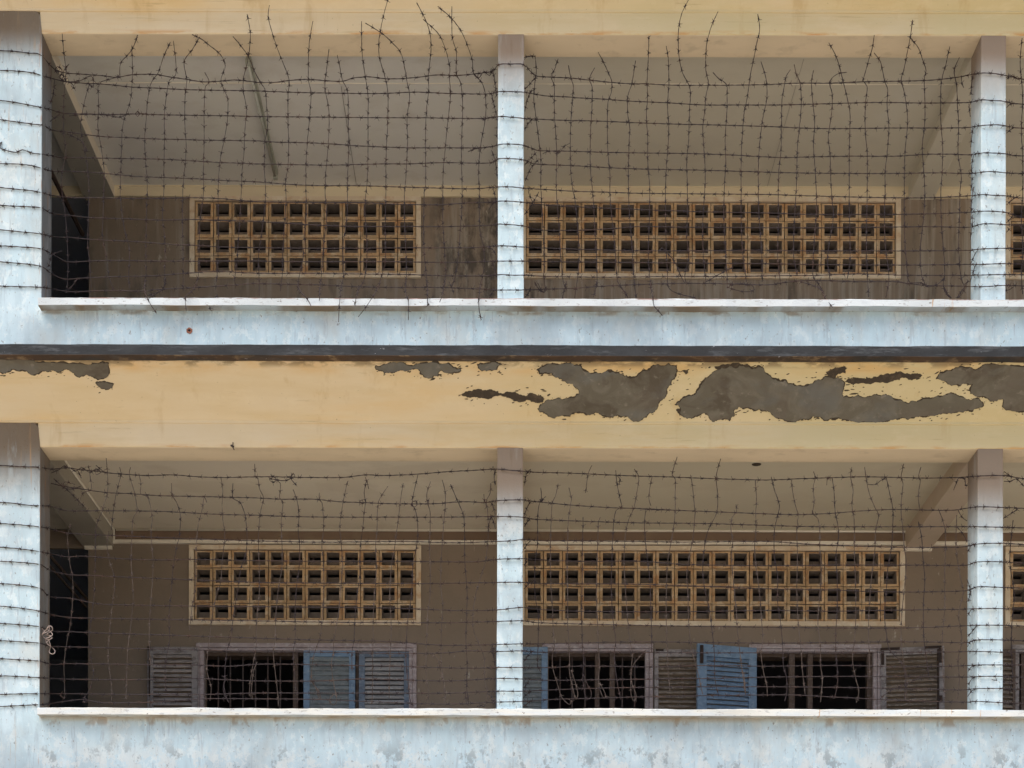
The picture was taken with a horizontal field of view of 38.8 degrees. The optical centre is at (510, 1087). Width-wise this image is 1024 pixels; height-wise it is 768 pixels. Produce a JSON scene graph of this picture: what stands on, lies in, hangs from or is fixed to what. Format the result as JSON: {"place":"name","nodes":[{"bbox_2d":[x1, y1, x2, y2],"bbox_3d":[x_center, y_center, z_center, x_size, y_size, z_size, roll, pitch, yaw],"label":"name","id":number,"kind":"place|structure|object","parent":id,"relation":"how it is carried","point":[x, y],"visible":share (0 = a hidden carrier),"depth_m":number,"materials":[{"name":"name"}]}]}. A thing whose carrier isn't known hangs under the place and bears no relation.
{"place":"outdoors","nodes":[
{"label":"outdoors","id":0,"kind":"place"},
{"bbox_3d":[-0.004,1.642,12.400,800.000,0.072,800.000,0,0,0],"label":"ground","id":1,"kind":"structure","parent":0,"visible":0},
{"bbox_2d":[0,0,1023,767],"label":"concrete building","id":2,"kind":"structure","parent":1,"relation":"on","point":[792,380],"depth_m":13.19,"materials":[{"name":"beige paint"}]},
{"bbox_2d":[42,625,54,653],"bbox_3d":[-3.963,-3.836,12.435,0.119,0.252,0.075,0,0,0],"label":"chain","id":3,"kind":"object","parent":2,"relation":"attached to","point":[48,637],"visible":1,"depth_m":12.43,"materials":[{"name":"grey metal"}]},
{"bbox_2d":[64,460,114,539],"bbox_3d":[-4.006,-5.594,13.685,0.022,0.122,1.991,0,0,0],"label":"conduit pipe","id":4,"kind":"object","parent":2,"relation":"attached to","point":[89,494],"visible":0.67,"depth_m":13.88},
{"bbox_2d":[245,56,277,179],"bbox_3d":[-2.327,-9.076,13.636,0.046,0.083,1.657,0,0,-1],"label":"tube lamp","id":5,"kind":"object","parent":2,"relation":"attached to","point":[262,119],"visible":0.8,"depth_m":13.55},
{"bbox_2d":[196,643,416,708],"bbox_3d":[-2.067,-3.519,14.782,2.228,1.949,0.265,0,0,0],"label":"window","id":6,"kind":"structure","parent":2,"relation":"in","point":[412,648],"depth_m":14.68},
{"bbox_2d":[341,87,356,184],"bbox_3d":[-1.550,-9.109,13.938,0.005,0.004,1.452,0,0,-1],"label":"ceiling cable","id":7,"kind":"object","parent":2,"relation":"attached to","point":[349,139],"visible":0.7,"depth_m":13.87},
{"bbox_2d":[116,528,905,532],"bbox_3d":[0.013,-5.586,14.684,8.002,0.123,0.025,0,0,0],"label":"conduit pipe","id":8,"kind":"object","parent":2,"relation":"attached to","point":[495,530],"visible":0.81,"depth_m":14.67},
{"bbox_2d":[0,0,1023,321],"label":"barbed wire fence","id":9,"kind":"object","parent":2,"relation":"attached to","point":[556,190],"visible":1,"depth_m":12.60,"materials":[{"name":"black metal"}]},
{"bbox_2d":[0,458,1023,707],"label":"barbed wire fence","id":10,"kind":"object","parent":2,"relation":"attached to","point":[538,622],"visible":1,"depth_m":12.60,"materials":[{"name":"black metal"}]},
{"bbox_2d":[80,82,1023,84],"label":"ceiling cable","id":11,"kind":"object","parent":2,"relation":"attached to","point":[496,83],"visible":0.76,"depth_m":13.17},
{"bbox_2d":[84,539,1023,551],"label":"trunking","id":12,"kind":"object","parent":2,"relation":"attached to","point":[604,542],"visible":0.7,"depth_m":14.67,"materials":[{"name":"beige plastic"}]},
{"bbox_2d":[542,644,652,708],"bbox_3d":[0.876,-3.513,14.782,1.121,1.949,0.265,0,0,0],"label":"window","id":13,"kind":"structure","parent":2,"relation":"in","point":[648,657],"depth_m":14.73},
{"bbox_2d":[767,60,803,185],"bbox_3d":[2.590,-9.100,13.753,0.006,0.002,1.814,0,0,0],"label":"ceiling cable","id":14,"kind":"object","parent":2,"relation":"attached to","point":[785,122],"visible":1,"depth_m":13.69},
{"bbox_2d":[749,644,880,709],"bbox_3d":[3.075,-3.508,14.782,1.334,1.949,0.265,0,0,0],"label":"window","id":15,"kind":"structure","parent":2,"relation":"in","point":[874,682],"depth_m":14.73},
{"bbox_2d":[944,530,1023,532],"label":"conduit pipe","id":16,"kind":"object","parent":2,"relation":"attached to","point":[1004,531],"depth_m":14.67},
{"bbox_2d":[1011,645,1023,709],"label":"window","id":17,"kind":"structure","parent":2,"relation":"in","point":[1019,657],"depth_m":14.73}
]}

